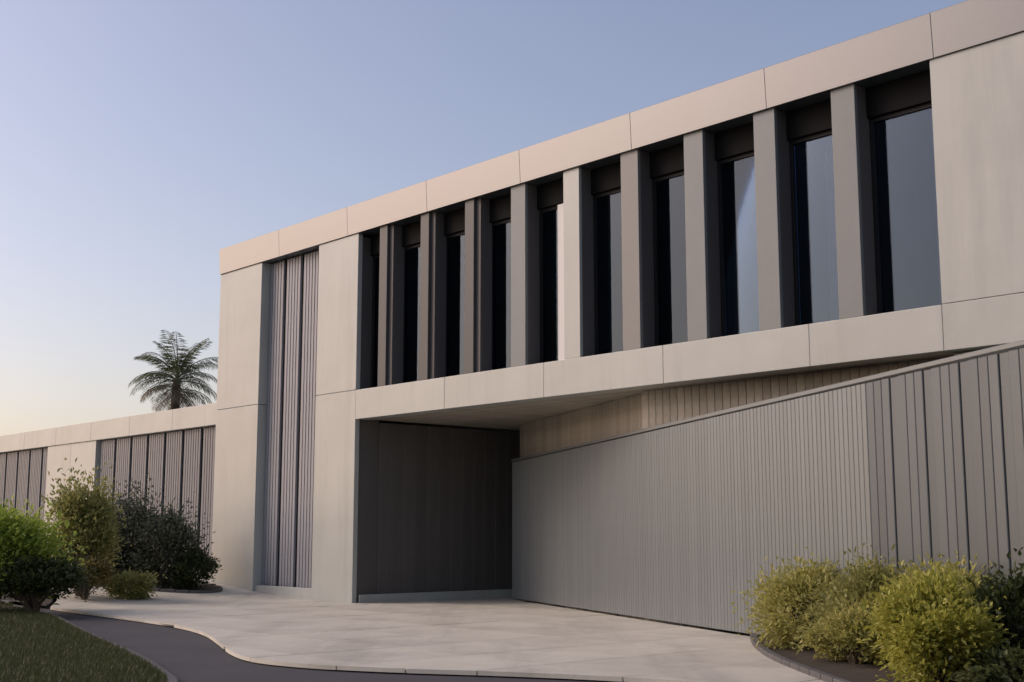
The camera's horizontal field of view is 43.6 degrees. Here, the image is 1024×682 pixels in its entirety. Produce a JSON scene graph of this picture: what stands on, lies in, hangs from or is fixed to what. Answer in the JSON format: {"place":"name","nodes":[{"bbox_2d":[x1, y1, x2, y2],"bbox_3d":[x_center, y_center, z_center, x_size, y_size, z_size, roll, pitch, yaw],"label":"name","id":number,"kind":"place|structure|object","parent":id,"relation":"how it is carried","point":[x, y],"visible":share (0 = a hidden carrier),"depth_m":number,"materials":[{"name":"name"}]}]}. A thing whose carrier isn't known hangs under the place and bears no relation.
{"place":"outdoors","nodes":[
{"label":"outdoors","id":0,"kind":"place"},
{"bbox_2d":[0,601,168,681],"bbox_3d":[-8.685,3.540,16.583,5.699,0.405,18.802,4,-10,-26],"label":"grass","id":1,"kind":"structure","parent":0,"point":[62,634],"depth_m":12.79,"materials":[{"name":"green plant"}]},
{"bbox_2d":[0,495,89,609],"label":"shrub","id":2,"kind":"object","parent":1,"relation":"on","point":[21,534],"visible":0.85,"depth_m":20.45,"materials":[{"name":"green plant"}]},
{"bbox_2d":[0,545,114,612],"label":"shrub","id":3,"kind":"object","parent":1,"relation":"on","point":[31,587],"visible":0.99,"depth_m":20.04,"materials":[{"name":"green plant"}]},
{"bbox_2d":[13,601,616,681],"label":"road","id":4,"kind":"structure","parent":0,"point":[181,655],"depth_m":12.88,"materials":[{"name":"grey asphalt"}]},
{"bbox_2d":[0,0,966,435],"label":"sky","id":5,"kind":"structure","parent":0,"point":[141,141],"materials":[{"name":"blue"}]},
{"bbox_2d":[52,596,963,666],"bbox_3d":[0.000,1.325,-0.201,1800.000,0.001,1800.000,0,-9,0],"label":"ground","id":6,"kind":"structure","parent":0,"point":[725,631],"depth_m":17.94,"materials":[{"name":"grey concrete"}]},
{"bbox_2d":[1,592,54,605],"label":"planting bed","id":7,"kind":"object","parent":6,"relation":"on","point":[46,602],"visible":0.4,"depth_m":22.57,"materials":[{"name":"soil"}]},
{"bbox_2d":[0,597,177,681],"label":"lawn kerb","id":8,"kind":"structure","parent":6,"relation":"on","point":[171,677],"depth_m":13.03,"materials":[{"name":"concrete"}]},
{"bbox_2d":[0,403,216,570],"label":"annex","id":9,"kind":"object","parent":6,"relation":"on","point":[173,450],"visible":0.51,"depth_m":34.29,"materials":[{"name":"concrete"}]},
{"bbox_2d":[126,581,218,590],"bbox_3d":[-8.471,5.034,26.678,5.879,0.248,2.509,-4,-10,27],"label":"planting bed","id":10,"kind":"object","parent":6,"relation":"on","point":[210,587],"visible":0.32,"depth_m":25.57,"materials":[{"name":"soil"}]},
{"bbox_2d":[98,473,209,578],"bbox_3d":[-7.870,3.844,26.287,2.820,2.320,2.149,-5,-10,32],"label":"shrub","id":11,"kind":"object","parent":10,"relation":"on","point":[130,521],"visible":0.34,"depth_m":26.04,"materials":[{"name":"green plant"}]},
{"bbox_2d":[119,491,215,588],"bbox_3d":[-6.952,4.040,25.858,1.948,1.972,1.780,0,-9,0],"label":"shrub","id":12,"kind":"object","parent":10,"relation":"on","point":[175,533],"visible":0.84,"depth_m":25.55,"materials":[{"name":"green plant"}]},
{"bbox_2d":[164,543,221,589],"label":"shrub","id":13,"kind":"object","parent":10,"relation":"on","point":[186,578],"visible":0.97,"depth_m":25.42,"materials":[{"name":"green plant"}]},
{"bbox_2d":[129,330,217,411],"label":"palm tree","id":14,"kind":"object","parent":6,"relation":"on","point":[177,397],"visible":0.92,"depth_m":60.00,"materials":[{"name":"green plant"}]},
{"bbox_2d":[50,572,824,681],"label":"forecourt","id":15,"kind":"structure","parent":6,"relation":"on","point":[501,636],"depth_m":15.45,"materials":[{"name":"concrete"}]},
{"bbox_2d":[36,457,131,595],"bbox_3d":[-8.020,3.478,23.948,1.803,2.599,1.768,0,-9,0],"label":"shrub","id":16,"kind":"object","parent":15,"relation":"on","point":[90,520],"visible":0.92,"depth_m":23.61,"materials":[{"name":"green plant"}]},
{"bbox_2d":[65,546,117,599],"bbox_3d":[-7.828,4.213,23.213,1.382,1.008,1.056,0,-9,0],"label":"shrub","id":17,"kind":"object","parent":15,"relation":"on","point":[104,571],"visible":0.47,"depth_m":23.10,"materials":[{"name":"green plant"}]},
{"bbox_2d":[101,567,166,599],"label":"shrub","id":18,"kind":"object","parent":15,"relation":"on","point":[137,586],"visible":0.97,"depth_m":23.51,"materials":[{"name":"green plant"}]},
{"bbox_2d":[96,581,222,593],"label":"bed kerb","id":19,"kind":"structure","parent":15,"relation":"on","point":[220,589],"depth_m":24.94,"materials":[{"name":"stone"}]},
{"bbox_2d":[210,0,1023,629],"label":"house","id":20,"kind":"structure","parent":6,"relation":"on","point":[408,374],"depth_m":20.08,"materials":[{"name":"concrete"}]},
{"bbox_2d":[371,254,379,387],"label":"window","id":21,"kind":"structure","parent":20,"relation":"in","point":[375,287],"depth_m":24.21,"materials":[{"name":"black glass"}]},
{"bbox_2d":[403,243,420,382],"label":"window","id":22,"kind":"structure","parent":20,"relation":"in","point":[411,330],"depth_m":23.40,"materials":[{"name":"black glass"}]},
{"bbox_2d":[445,231,464,376],"bbox_3d":[-0.874,-0.631,22.321,0.070,2.590,0.892,8,-11,-41],"label":"window","id":23,"kind":"structure","parent":20,"relation":"in","point":[455,244],"depth_m":22.47,"materials":[{"name":"black glass"}]},
{"bbox_2d":[492,218,510,369],"bbox_3d":[-0.049,-0.770,21.401,0.070,2.590,0.892,8,-11,-41],"label":"window","id":24,"kind":"structure","parent":20,"relation":"in","point":[501,230],"depth_m":21.55,"materials":[{"name":"black glass"}]},
{"bbox_2d":[540,204,564,362],"bbox_3d":[0.757,-0.912,20.466,0.120,2.590,0.892,8,-11,-41],"label":"window","id":25,"kind":"structure","parent":20,"relation":"in","point":[552,218],"depth_m":20.62,"materials":[{"name":"black glass"}]},
{"bbox_2d":[593,188,622,354],"bbox_3d":[1.600,-1.048,19.564,0.070,2.590,0.892,8,-11,-41],"label":"window","id":26,"kind":"structure","parent":20,"relation":"in","point":[607,205],"depth_m":19.71,"materials":[{"name":"grey glass"}]},
{"bbox_2d":[653,171,687,345],"bbox_3d":[2.424,-1.187,18.646,0.070,2.590,0.892,8,-11,-41],"label":"window","id":27,"kind":"structure","parent":20,"relation":"in","point":[669,233],"depth_m":18.77,"materials":[{"name":"grey glass"}]},
{"bbox_2d":[718,151,754,336],"bbox_3d":[3.249,-1.326,17.728,0.070,2.590,0.892,8,-11,-41],"label":"window","id":28,"kind":"structure","parent":20,"relation":"in","point":[736,175],"depth_m":17.94,"materials":[{"name":"black glass"}]},
{"bbox_2d":[789,130,839,325],"bbox_3d":[4.136,-1.506,16.872,0.238,2.690,0.892,8,-11,-41],"label":"window","id":29,"kind":"structure","parent":20,"relation":"in","point":[828,143],"depth_m":16.98,"materials":[{"name":"black metal"}]},
{"bbox_2d":[869,102,941,313],"bbox_3d":[5.020,-1.655,15.888,0.238,2.690,1.069,8,-11,-41],"label":"window","id":30,"kind":"structure","parent":20,"relation":"in","point":[873,137],"depth_m":16.12,"materials":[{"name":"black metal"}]},
{"bbox_2d":[511,340,1023,665],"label":"slat fence","id":31,"kind":"object","parent":6,"relation":"on","point":[695,521],"visible":0.86,"depth_m":15.19,"materials":[{"name":"grey metal"}]},
{"bbox_2d":[750,633,850,681],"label":"bed kerb","id":32,"kind":"structure","parent":6,"relation":"on","point":[794,665],"depth_m":11.83,"materials":[{"name":"concrete"}]},
{"bbox_2d":[757,636,964,681],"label":"planting bed","id":33,"kind":"object","parent":6,"relation":"on","point":[848,671],"visible":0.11,"depth_m":11.89,"materials":[{"name":"soil"}]},
{"bbox_2d":[730,545,853,650],"bbox_3d":[3.332,2.811,13.997,1.882,1.173,1.907,0,-9,0],"label":"shrub","id":34,"kind":"object","parent":33,"relation":"on","point":[779,601],"visible":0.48,"depth_m":13.75,"materials":[{"name":"green plant"}]},
{"bbox_2d":[793,588,887,665],"bbox_3d":[3.321,2.740,12.278,1.225,0.778,1.286,0,-9,0],"label":"shrub","id":35,"kind":"object","parent":33,"relation":"on","point":[863,654],"visible":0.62,"depth_m":12.12,"materials":[{"name":"green plant"}]},
{"bbox_2d":[796,543,920,661],"bbox_3d":[3.670,2.613,12.773,1.664,1.189,1.660,-2,-9,14],"label":"shrub","id":36,"kind":"object","parent":33,"relation":"on","point":[854,581],"visible":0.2,"depth_m":12.61,"materials":[{"name":"green plant"}]},
{"bbox_2d":[841,555,1017,681],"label":"shrub","id":37,"kind":"object","parent":33,"relation":"on","point":[926,625],"visible":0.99,"depth_m":10.53,"materials":[{"name":"green plant"}]},
{"bbox_2d":[866,551,1019,667],"bbox_3d":[3.927,2.465,11.588,1.615,1.122,1.374,6,-11,-35],"label":"shrub","id":38,"kind":"object","parent":33,"relation":"on","point":[965,574],"visible":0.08,"depth_m":11.56,"materials":[{"name":"green plant"}]},
{"bbox_2d":[945,640,1023,681],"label":"shrub","id":39,"kind":"object","parent":33,"relation":"on","point":[1001,662],"visible":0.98,"depth_m":10.03,"materials":[{"name":"green plant"}]},
{"bbox_2d":[958,547,1023,681],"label":"shrub","id":40,"kind":"object","parent":33,"relation":"on","point":[1012,590],"visible":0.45,"depth_m":10.82,"materials":[{"name":"green plant"}]}
]}

